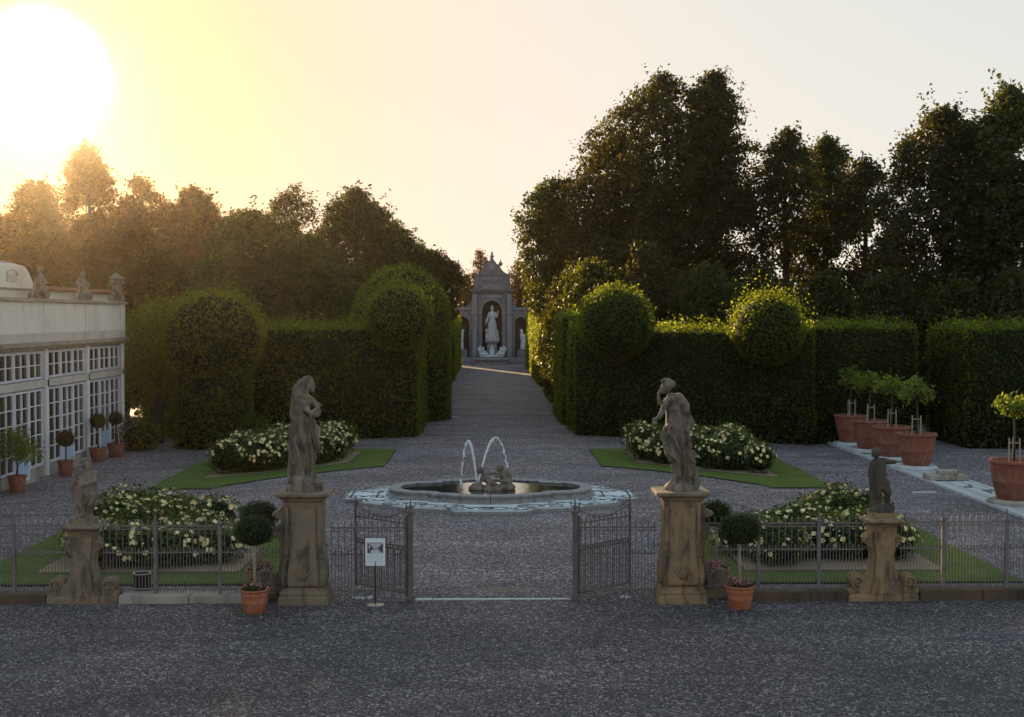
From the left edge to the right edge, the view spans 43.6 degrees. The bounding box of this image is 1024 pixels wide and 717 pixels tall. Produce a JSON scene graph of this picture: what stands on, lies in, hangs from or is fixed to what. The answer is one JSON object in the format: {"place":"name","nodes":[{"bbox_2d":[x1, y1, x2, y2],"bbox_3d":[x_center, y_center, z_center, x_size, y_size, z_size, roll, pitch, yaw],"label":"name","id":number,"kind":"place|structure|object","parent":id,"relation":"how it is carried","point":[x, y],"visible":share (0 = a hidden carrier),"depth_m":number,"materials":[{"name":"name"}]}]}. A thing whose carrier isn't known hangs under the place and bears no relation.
{"place":"outdoors","nodes":[
{"label":"outdoors","id":0,"kind":"place"},
{"bbox_2d":[0,364,1023,716],"bbox_3d":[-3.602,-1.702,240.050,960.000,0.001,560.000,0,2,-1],"label":"ground","id":1,"kind":"structure","parent":0,"point":[496,556],"depth_m":25.89,"materials":[{"name":"grey gravel"}]},
{"bbox_2d":[0,423,45,493],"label":"lemon tree","id":2,"kind":"object","parent":1,"relation":"on","point":[17,482],"visible":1,"depth_m":45.43,"materials":[{"name":"green plant"}]},
{"bbox_2d":[0,591,46,603],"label":"plinth wall","id":3,"kind":"structure","parent":1,"relation":"on","point":[29,597],"depth_m":28.02,"materials":[{"name":"brown stone"}]},
{"bbox_2d":[0,512,66,592],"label":"iron fence","id":4,"kind":"object","parent":3,"relation":"on","point":[13,549],"visible":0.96,"depth_m":28.19,"materials":[{"name":"grey metal"}]},
{"bbox_2d":[0,233,70,286],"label":"understory tree","id":5,"kind":"object","parent":1,"relation":"on","point":[25,255],"visible":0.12,"depth_m":83.10,"materials":[{"name":"green plant"}]},
{"bbox_2d":[0,173,72,286],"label":"tree","id":6,"kind":"object","parent":1,"relation":"on","point":[43,208],"visible":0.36,"depth_m":95.92,"materials":[{"name":"green plant"}]},
{"bbox_2d":[0,261,129,491],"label":"orangery","id":7,"kind":"structure","parent":1,"relation":"on","point":[62,364],"depth_m":51.60,"materials":[{"name":"paint"}]},
{"bbox_2d":[0,393,14,478],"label":"window","id":8,"kind":"structure","parent":7,"relation":"in","point":[6,400],"depth_m":46.52,"materials":[{"name":"glass"}]},
{"bbox_2d":[14,391,29,480],"bbox_3d":[-18.419,2.946,48.039,0.125,3.390,1.450,0,2,-1],"label":"door","id":9,"kind":"structure","parent":7,"relation":"in","point":[21,405],"depth_m":48.17,"materials":[{"name":"paint"}]},
{"bbox_2d":[28,389,43,468],"bbox_3d":[-18.451,2.695,49.541,0.105,2.990,1.450,0,2,-1],"label":"window","id":10,"kind":"structure","parent":7,"relation":"in","point":[35,398],"depth_m":49.70,"materials":[{"name":"glass"}]},
{"bbox_2d":[41,139,124,267],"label":"tree","id":11,"kind":"object","parent":1,"relation":"on","point":[86,173],"visible":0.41,"depth_m":98.30,"materials":[{"name":"green plant"}]},
{"bbox_2d":[46,516,122,603],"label":"scroll pillar","id":12,"kind":"structure","parent":1,"relation":"on","point":[84,583],"depth_m":28.00,"materials":[{"name":"stone"}]},
{"bbox_2d":[70,458,98,518],"bbox_3d":[-9.396,2.857,28.154,0.565,1.355,0.452,1,2,38],"label":"statue","id":13,"kind":"object","parent":12,"relation":"on","point":[85,494],"visible":1,"depth_m":28.06,"materials":[{"name":"stone"}]},
{"bbox_2d":[47,219,137,289],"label":"understory tree","id":14,"kind":"object","parent":1,"relation":"on","point":[90,264],"visible":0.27,"depth_m":82.38,"materials":[{"name":"green plant"}]},
{"bbox_2d":[114,407,166,450],"bbox_3d":[-17.479,3.401,60.154,2.438,2.224,2.473,0,2,-1],"label":"shrub","id":15,"kind":"object","parent":1,"relation":"on","point":[140,437],"visible":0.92,"depth_m":59.64,"materials":[{"name":"green plant"}]},
{"bbox_2d":[98,171,184,259],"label":"tree","id":16,"kind":"object","parent":1,"relation":"on","point":[137,223],"visible":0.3,"depth_m":93.14,"materials":[{"name":"green plant"}]},
{"bbox_2d":[103,243,189,414],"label":"understory tree","id":17,"kind":"object","parent":1,"relation":"on","point":[140,274],"visible":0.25,"depth_m":74.60,"materials":[{"name":"green plant"}]},
{"bbox_2d":[107,261,189,442],"bbox_3d":[-17.492,-0.251,63.404,5.055,9.100,4.218,0,2,-1],"label":"yew tree","id":18,"kind":"object","parent":1,"relation":"on","point":[157,391],"visible":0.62,"depth_m":62.81,"materials":[{"name":"green plant"}]},
{"bbox_2d":[0,530,326,584],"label":"lawn","id":19,"kind":"structure","parent":1,"relation":"on","point":[122,574],"depth_m":31.04,"materials":[{"name":"green plant"}]},
{"bbox_2d":[37,544,257,571],"bbox_3d":[-9.177,5.077,35.205,4.900,0.045,8.100,0,2,-1],"label":"sand bed","id":20,"kind":"object","parent":19,"relation":"on","point":[66,567],"visible":0.14,"depth_m":31.80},
{"bbox_2d":[59,478,249,569],"bbox_3d":[-9.687,4.349,34.839,4.842,1.861,7.934,0,2,-13],"label":"rose bed","id":21,"kind":"object","parent":20,"relation":"on","point":[130,505],"visible":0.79,"depth_m":33.36,"materials":[{"name":"green plant"}]},
{"bbox_2d":[123,219,214,301],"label":"understory tree","id":22,"kind":"object","parent":1,"relation":"on","point":[178,247],"visible":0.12,"depth_m":80.26,"materials":[{"name":"green plant"}]},
{"bbox_2d":[144,181,235,268],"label":"tree","id":23,"kind":"object","parent":1,"relation":"on","point":[193,203],"visible":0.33,"depth_m":90.42,"materials":[{"name":"green plant"}]},
{"bbox_2d":[119,591,269,603],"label":"plinth wall","id":24,"kind":"structure","parent":1,"relation":"on","point":[172,597],"depth_m":28.06,"materials":[{"name":"stone"}]},
{"bbox_2d":[102,512,284,593],"bbox_3d":[-7.008,4.346,28.259,4.069,1.930,0.128,0,2,-1],"label":"iron fence","id":25,"kind":"object","parent":24,"relation":"on","point":[155,552],"visible":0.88,"depth_m":28.25,"materials":[{"name":"grey metal"}]},
{"bbox_2d":[147,258,272,450],"bbox_3d":[-14.497,-0.254,61.680,5.862,9.170,5.842,0,2,-1],"label":"topiary tree","id":26,"kind":"object","parent":1,"relation":"on","point":[212,348],"visible":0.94,"depth_m":60.15,"materials":[{"name":"green plant"}]},
{"bbox_2d":[161,249,264,396],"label":"understory tree","id":27,"kind":"object","parent":1,"relation":"on","point":[216,270],"visible":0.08,"depth_m":75.06,"materials":[{"name":"green plant"}]},
{"bbox_2d":[198,195,296,268],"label":"tree","id":28,"kind":"object","parent":1,"relation":"on","point":[250,222],"visible":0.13,"depth_m":88.43,"materials":[{"name":"green plant"}]},
{"bbox_2d":[232,513,275,613],"bbox_3d":[-5.478,4.338,27.233,0.932,2.113,0.947,0,2,-1],"label":"potted topiary","id":29,"kind":"object","parent":1,"relation":"on","point":[253,531],"visible":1,"depth_m":27.02,"materials":[{"name":"plant"}]},
{"bbox_2d":[223,231,305,318],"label":"understory tree","id":30,"kind":"object","parent":1,"relation":"on","point":[251,259],"visible":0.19,"depth_m":78.46,"materials":[{"name":"green plant"}]},
{"bbox_2d":[149,449,395,488],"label":"lawn","id":31,"kind":"structure","parent":1,"relation":"on","point":[265,476],"depth_m":50.72,"materials":[{"name":"green plant"}]},
{"bbox_2d":[205,452,359,477],"bbox_3d":[-9.382,4.455,53.844,5.050,0.045,9.200,0,2,-1],"label":"sand bed","id":32,"kind":"object","parent":31,"relation":"on","point":[348,458],"visible":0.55,"depth_m":51.88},
{"bbox_2d":[205,416,360,473],"bbox_3d":[-9.568,3.578,54.163,5.660,2.154,8.931,0,2,-1],"label":"rose bed","id":33,"kind":"object","parent":32,"relation":"on","point":[258,450],"visible":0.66,"depth_m":51.57,"materials":[{"name":"green plant"}]},
{"bbox_2d":[253,268,325,329],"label":"understory tree","id":34,"kind":"object","parent":1,"relation":"on","point":[293,301],"visible":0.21,"depth_m":76.89,"materials":[{"name":"green plant"}]},
{"bbox_2d":[256,487,334,605],"bbox_3d":[-4.827,4.160,28.285,1.729,2.500,1.100,0,2,-1],"label":"pedestal","id":35,"kind":"object","parent":1,"relation":"on","point":[304,573],"visible":0.97,"depth_m":27.89,"materials":[{"name":"stone"}]},
{"bbox_2d":[287,375,323,491],"bbox_3d":[-4.563,1.643,28.206,0.808,2.566,0.674,0,2,-1],"label":"statue","id":36,"kind":"object","parent":35,"relation":"on","point":[303,447],"visible":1,"depth_m":28.04,"materials":[{"name":"stone"}]},
{"bbox_2d":[268,182,334,248],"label":"thin tree","id":37,"kind":"object","parent":1,"relation":"on","point":[297,207],"visible":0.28,"depth_m":92.15,"materials":[{"name":"green plant"}]},
{"bbox_2d":[271,227,360,310],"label":"tree","id":38,"kind":"object","parent":1,"relation":"on","point":[306,248],"visible":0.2,"depth_m":86.31,"materials":[{"name":"green plant"}]},
{"bbox_2d":[292,251,363,329],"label":"understory tree","id":39,"kind":"object","parent":1,"relation":"on","point":[328,284],"visible":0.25,"depth_m":80.33,"materials":[{"name":"green plant"}]},
{"bbox_2d":[248,305,425,438],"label":"hedge","id":40,"kind":"object","parent":1,"relation":"on","point":[367,386],"visible":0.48,"depth_m":65.31,"materials":[{"name":"green plant"}]},
{"bbox_2d":[358,259,442,352],"bbox_3d":[-5.727,-2.678,65.400,4.406,4.795,4.359,0,2,-1],"label":"topiary ball","id":41,"kind":"object","parent":40,"relation":"attached to","point":[396,319],"visible":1,"depth_m":64.35,"materials":[{"name":"green plant"}]},
{"bbox_2d":[305,179,426,275],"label":"tree","id":42,"kind":"object","parent":1,"relation":"on","point":[354,218],"visible":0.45,"depth_m":94.02,"materials":[{"name":"green plant"}]},
{"bbox_2d":[350,217,433,276],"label":"tree","id":43,"kind":"object","parent":1,"relation":"on","point":[411,241],"visible":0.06,"depth_m":100.61,"materials":[{"name":"green plant"}]},
{"bbox_2d":[348,258,454,421],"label":"arch","id":44,"kind":"structure","parent":1,"relation":"on","point":[439,343],"depth_m":76.89,"materials":[{"name":"green plant"}]},
{"bbox_2d":[406,497,414,600],"bbox_3d":[-2.242,4.233,28.326,0.218,2.350,0.170,0,2,-1],"label":"gatepost","id":45,"kind":"object","parent":1,"relation":"on","point":[410,512],"visible":1,"depth_m":28.28,"materials":[{"name":"metal"}]},
{"bbox_2d":[330,520,407,594],"bbox_3d":[-3.153,4.409,28.319,1.740,1.660,0.038,0,2,-1],"label":"iron fence","id":46,"kind":"object","parent":45,"relation":"attached to","point":[387,553],"visible":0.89,"depth_m":28.31,"materials":[{"name":"black metal"}]},
{"bbox_2d":[354,495,407,596],"bbox_3d":[-2.972,4.212,28.961,1.750,2.110,0.062,2,3,41],"label":"gate leaf","id":47,"kind":"object","parent":45,"relation":"attached to","point":[405,520],"visible":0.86,"depth_m":28.84,"materials":[{"name":"metal"}]},
{"bbox_2d":[417,244,474,322],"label":"tree","id":48,"kind":"object","parent":1,"relation":"on","point":[448,275],"visible":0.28,"depth_m":102.34,"materials":[{"name":"green plant"}]},
{"bbox_2d":[340,477,639,514],"bbox_3d":[-0.743,4.624,44.373,9.354,0.400,8.116,1,2,35],"label":"fountain","id":49,"kind":"object","parent":1,"relation":"on","point":[524,497],"visible":0.94,"depth_m":42.83,"materials":[{"name":"stone"}]},
{"bbox_2d":[453,252,531,363],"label":"stone theatre","id":50,"kind":"structure","parent":1,"relation":"on","point":[491,283],"depth_m":167.86,"materials":[{"name":"grey stone"}]},
{"bbox_2d":[525,307,542,385],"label":"hedge","id":51,"kind":"object","parent":1,"relation":"on","point":[531,327],"visible":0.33,"depth_m":131.59,"materials":[{"name":"green plant"}]},
{"bbox_2d":[508,170,603,322],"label":"tree","id":52,"kind":"object","parent":1,"relation":"on","point":[540,232],"visible":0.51,"depth_m":102.47,"materials":[{"name":"green plant"}]},
{"bbox_2d":[530,261,581,396],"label":"understory tree","id":53,"kind":"object","parent":1,"relation":"on","point":[548,306],"visible":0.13,"depth_m":91.49,"materials":[{"name":"green plant"}]},
{"bbox_2d":[551,299,585,424],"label":"hedge","id":54,"kind":"object","parent":1,"relation":"on","point":[560,324],"visible":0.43,"depth_m":75.44,"materials":[{"name":"green plant"}]},
{"bbox_2d":[562,317,580,429],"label":"hedge","id":55,"kind":"object","parent":1,"relation":"on","point":[569,384],"visible":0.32,"depth_m":70.95,"materials":[{"name":"green plant"}]},
{"bbox_2d":[570,499,579,599],"bbox_3d":[1.397,4.231,28.381,0.218,2.350,0.170,0,2,-1],"label":"gatepost","id":56,"kind":"object","parent":1,"relation":"on","point":[575,513],"visible":1,"depth_m":28.34,"materials":[{"name":"metal"}]},
{"bbox_2d":[578,495,630,595],"bbox_3d":[2.106,4.210,29.037,1.750,2.110,0.062,-2,3,-43],"label":"gate leaf","id":57,"kind":"object","parent":56,"relation":"attached to","point":[628,582],"visible":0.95,"depth_m":29.09,"materials":[{"name":"metal"}]},
{"bbox_2d":[578,520,658,593],"bbox_3d":[2.351,4.406,28.401,1.829,1.660,0.038,0,2,-1],"label":"iron fence","id":58,"kind":"object","parent":56,"relation":"attached to","point":[616,553],"visible":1,"depth_m":28.39,"materials":[{"name":"black metal"}]},
{"bbox_2d":[529,255,627,393],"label":"understory tree","id":59,"kind":"object","parent":1,"relation":"on","point":[590,272],"visible":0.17,"depth_m":85.31,"materials":[{"name":"green plant"}]},
{"bbox_2d":[551,118,692,288],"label":"tree","id":60,"kind":"object","parent":1,"relation":"on","point":[571,221],"visible":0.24,"depth_m":97.57,"materials":[{"name":"green plant"}]},
{"bbox_2d":[606,238,689,326],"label":"understory tree","id":61,"kind":"object","parent":1,"relation":"on","point":[652,274],"visible":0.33,"depth_m":82.95,"materials":[{"name":"green plant"}]},
{"bbox_2d":[558,63,773,320],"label":"tree","id":62,"kind":"object","parent":1,"relation":"on","point":[663,90],"visible":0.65,"depth_m":92.61,"materials":[{"name":"green plant"}]},
{"bbox_2d":[651,486,729,603],"bbox_3d":[4.001,4.155,28.418,1.729,2.500,1.100,0,2,-1],"label":"pedestal","id":63,"kind":"object","parent":1,"relation":"on","point":[682,572],"visible":0.98,"depth_m":28.01,"materials":[{"name":"stone"}]},
{"bbox_2d":[652,378,699,491],"bbox_3d":[3.612,1.680,28.330,1.082,2.501,0.660,0,2,-1],"label":"statue","id":64,"kind":"object","parent":63,"relation":"on","point":[679,452],"visible":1,"depth_m":28.16,"materials":[{"name":"stone"}]},
{"bbox_2d":[569,308,817,444],"bbox_3d":[9.475,0.623,67.019,13.862,7.076,4.940,1,2,25],"label":"hedge","id":65,"kind":"object","parent":1,"relation":"on","point":[715,376],"visible":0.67,"depth_m":64.75,"materials":[{"name":"green plant"}]},
{"bbox_2d":[575,277,656,362],"bbox_3d":[5.343,-1.948,65.560,4.235,4.422,4.245,0,2,-1],"label":"topiary ball","id":66,"kind":"object","parent":65,"relation":"attached to","point":[615,323],"visible":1,"depth_m":64.36,"materials":[{"name":"green plant"}]},
{"bbox_2d":[721,266,817,366],"bbox_3d":[12.393,-2.364,62.148,4.518,5.546,4.650,-1,2,-20],"label":"topiary ball","id":67,"kind":"object","parent":65,"relation":"attached to","point":[769,331],"visible":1,"depth_m":61.13,"materials":[{"name":"green plant"}]},
{"bbox_2d":[653,254,752,331],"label":"understory tree","id":68,"kind":"object","parent":1,"relation":"on","point":[714,291],"visible":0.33,"depth_m":79.19,"materials":[{"name":"green plant"}]},
{"bbox_2d":[590,449,830,487],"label":"lawn","id":69,"kind":"structure","parent":1,"relation":"on","point":[661,468],"depth_m":51.05,"materials":[{"name":"green plant"}]},
{"bbox_2d":[626,452,778,476],"bbox_3d":[7.766,4.447,54.101,5.050,0.045,9.200,0,2,-1],"label":"sand bed","id":70,"kind":"object","parent":69,"relation":"on","point":[739,470],"visible":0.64,"depth_m":51.88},
{"bbox_2d":[620,413,777,473],"bbox_3d":[7.741,3.610,54.390,5.644,2.077,8.766,0,2,-1],"label":"rose bed","id":71,"kind":"object","parent":70,"relation":"on","point":[729,446],"visible":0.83,"depth_m":52.56,"materials":[{"name":"green plant"}]},
{"bbox_2d":[656,65,766,308],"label":"tree","id":72,"kind":"object","parent":1,"relation":"on","point":[718,105],"visible":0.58,"depth_m":92.44,"materials":[{"name":"green plant"}]},
{"bbox_2d":[717,511,763,609],"bbox_3d":[4.924,4.336,27.587,0.978,2.094,1.006,1,2,34],"label":"potted topiary","id":73,"kind":"object","parent":1,"relation":"on","point":[739,529],"visible":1,"depth_m":27.37,"materials":[{"name":"plant"}]},
{"bbox_2d":[731,256,805,311],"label":"understory tree","id":74,"kind":"object","parent":1,"relation":"on","point":[768,272],"visible":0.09,"depth_m":81.59,"materials":[{"name":"green plant"}]},
{"bbox_2d":[736,120,843,316],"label":"tree","id":75,"kind":"object","parent":1,"relation":"on","point":[786,162],"visible":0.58,"depth_m":90.70,"materials":[{"name":"green plant"}]},
{"bbox_2d":[752,587,847,600],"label":"plinth wall","id":76,"kind":"structure","parent":1,"relation":"on","point":[814,594],"depth_m":28.28,"materials":[{"name":"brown stone"}]},
{"bbox_2d":[707,510,866,589],"bbox_3d":[6.111,4.309,28.454,3.569,1.930,0.128,0,2,-1],"label":"iron fence","id":77,"kind":"object","parent":76,"relation":"on","point":[819,522],"visible":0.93,"depth_m":28.44,"materials":[{"name":"grey metal"}]},
{"bbox_2d":[785,262,858,320],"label":"understory tree","id":78,"kind":"object","parent":1,"relation":"on","point":[825,289],"visible":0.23,"depth_m":79.49,"materials":[{"name":"green plant"}]},
{"bbox_2d":[771,130,884,298],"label":"tree","id":79,"kind":"object","parent":1,"relation":"on","point":[833,158],"visible":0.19,"depth_m":95.05,"materials":[{"name":"green plant"}]},
{"bbox_2d":[658,527,1021,581],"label":"lawn","id":80,"kind":"structure","parent":1,"relation":"on","point":[928,579],"depth_m":31.16,"materials":[{"name":"green plant"}]},
{"bbox_2d":[725,547,940,569],"bbox_3d":[8.121,5.068,35.465,4.900,0.045,8.100,0,2,-1],"label":"sand bed","id":81,"kind":"object","parent":80,"relation":"on","point":[863,564],"visible":0.23,"depth_m":32.19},
{"bbox_2d":[709,474,924,566],"bbox_3d":[8.058,4.404,35.297,5.859,1.718,7.797,0,2,-1],"label":"rose bed","id":82,"kind":"object","parent":81,"relation":"on","point":[837,501],"visible":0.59,"depth_m":32.98,"materials":[{"name":"green plant"}]},
{"bbox_2d":[801,292,919,443],"bbox_3d":[17.144,0.376,66.350,6.038,7.608,7.402,0,2,-1],"label":"hedge","id":83,"kind":"object","parent":1,"relation":"on","point":[880,348],"visible":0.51,"depth_m":63.03,"materials":[{"name":"green plant"}]},
{"bbox_2d":[816,150,912,312],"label":"tree","id":84,"kind":"object","parent":1,"relation":"on","point":[864,175],"visible":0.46,"depth_m":89.17,"materials":[{"name":"green plant"}]},
{"bbox_2d":[827,259,931,416],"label":"understory tree","id":85,"kind":"object","parent":1,"relation":"on","point":[888,296],"visible":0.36,"depth_m":75.36,"materials":[{"name":"green plant"}]},
{"bbox_2d":[843,510,918,600],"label":"scroll pillar","id":86,"kind":"structure","parent":1,"relation":"on","point":[881,579],"depth_m":28.27,"materials":[{"name":"stone"}]},
{"bbox_2d":[868,447,896,512],"bbox_3d":[8.227,2.700,28.422,0.530,1.463,0.485,2,2,40],"label":"statue","id":87,"kind":"object","parent":86,"relation":"on","point":[879,482],"visible":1,"depth_m":28.34,"materials":[{"name":"stone"}]},
{"bbox_2d":[828,442,1023,518],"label":"marble platform","id":88,"kind":"structure","parent":1,"relation":"on","point":[976,491],"depth_m":46.63,"materials":[{"name":"white stone"}]},
{"bbox_2d":[833,440,856,445],"bbox_3d":[16.328,4.079,61.722,1.552,0.148,1.552,2,3,44],"label":"pot base","id":89,"kind":"object","parent":88,"relation":"on","point":[838,442],"visible":0.55,"depth_m":61.16,"materials":[{"name":"white stone"}]},
{"bbox_2d":[834,365,869,442],"bbox_3d":[16.431,2.143,61.667,1.827,3.726,1.620,0,2,-5],"label":"potted citrus","id":90,"kind":"object","parent":89,"relation":"on","point":[844,427],"visible":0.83,"depth_m":61.35,"materials":[{"name":"ceramic"}]},
{"bbox_2d":[851,447,871,452],"bbox_3d":[16.375,4.182,58.624,1.552,0.148,1.552,2,3,44],"label":"pot base","id":91,"kind":"object","parent":88,"relation":"on","point":[855,449],"visible":0.48,"depth_m":58.10,"materials":[{"name":"white stone"}]},
{"bbox_2d":[851,370,886,448],"bbox_3d":[16.411,2.302,58.638,1.736,3.610,1.744,-1,2,-17],"label":"potted citrus","id":92,"kind":"object","parent":91,"relation":"on","point":[864,435],"visible":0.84,"depth_m":58.28,"materials":[{"name":"ceramic"}]},
{"bbox_2d":[871,456,901,460],"bbox_3d":[16.423,4.289,55.426,1.552,0.148,1.552,0,2,-1],"label":"pot base","id":93,"kind":"object","parent":88,"relation":"on","point":[896,458],"visible":0.21,"depth_m":54.71,"materials":[{"name":"white stone"}]},
{"bbox_2d":[870,373,910,456],"bbox_3d":[16.404,2.422,55.378,1.665,3.586,1.619,1,2,37],"label":"potted citrus","id":94,"kind":"object","parent":93,"relation":"on","point":[886,440],"visible":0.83,"depth_m":55.04,"materials":[{"name":"ceramic"}]},
{"bbox_2d":[895,463,937,470],"bbox_3d":[16.472,4.399,52.129,1.552,0.148,1.552,2,3,44],"label":"pot base","id":95,"kind":"object","parent":88,"relation":"on","point":[930,467],"visible":0.81,"depth_m":51.51,"materials":[{"name":"white stone"}]},
{"bbox_2d":[896,372,939,465],"bbox_3d":[16.509,2.418,52.069,1.719,3.816,1.620,0,2,-10],"label":"potted citrus","id":96,"kind":"object","parent":95,"relation":"on","point":[916,447],"visible":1,"depth_m":51.69,"materials":[{"name":"ceramic"}]},
{"bbox_2d":[986,496,1023,506],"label":"pot base","id":97,"kind":"object","parent":88,"relation":"on","point":[995,500],"visible":0.69,"depth_m":41.89,"materials":[{"name":"stone"}]},
{"bbox_2d":[988,390,1023,500],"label":"potted citrus","id":98,"kind":"object","parent":97,"relation":"on","point":[1007,474],"visible":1,"depth_m":42.08,"materials":[{"name":"ceramic"}]},
{"bbox_2d":[860,83,1023,319],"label":"tree","id":99,"kind":"object","parent":1,"relation":"on","point":[945,125],"visible":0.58,"depth_m":79.99,"materials":[{"name":"green plant"}]},
{"bbox_2d":[906,272,995,410],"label":"understory tree","id":100,"kind":"object","parent":1,"relation":"on","point":[960,295],"visible":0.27,"depth_m":73.60,"materials":[{"name":"green plant"}]},
{"bbox_2d":[917,586,1023,600],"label":"plinth wall","id":101,"kind":"structure","parent":1,"relation":"on","point":[954,593],"depth_m":28.34,"materials":[{"name":"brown stone"}]},
{"bbox_2d":[899,509,1023,587],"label":"iron fence","id":102,"kind":"object","parent":101,"relation":"on","point":[1005,547],"visible":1,"depth_m":28.50,"materials":[{"name":"grey metal"}]},
{"bbox_2d":[923,304,1023,448],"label":"hedge","id":103,"kind":"object","parent":1,"relation":"on","point":[975,368],"visible":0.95,"depth_m":60.77,"materials":[{"name":"green plant"}]},
{"bbox_2d":[940,68,1023,314],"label":"tree","id":104,"kind":"object","parent":1,"relation":"on","point":[1002,120],"visible":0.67,"depth_m":77.76,"materials":[{"name":"green plant"}]},
{"bbox_2d":[969,263,1023,329],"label":"understory tree","id":105,"kind":"object","parent":1,"relation":"on","point":[1008,299],"visible":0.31,"depth_m":71.72,"materials":[{"name":"green plant"}]},
{"bbox_2d":[0,0,1023,307],"label":"sky","id":106,"kind":"structure","parent":0,"point":[458,109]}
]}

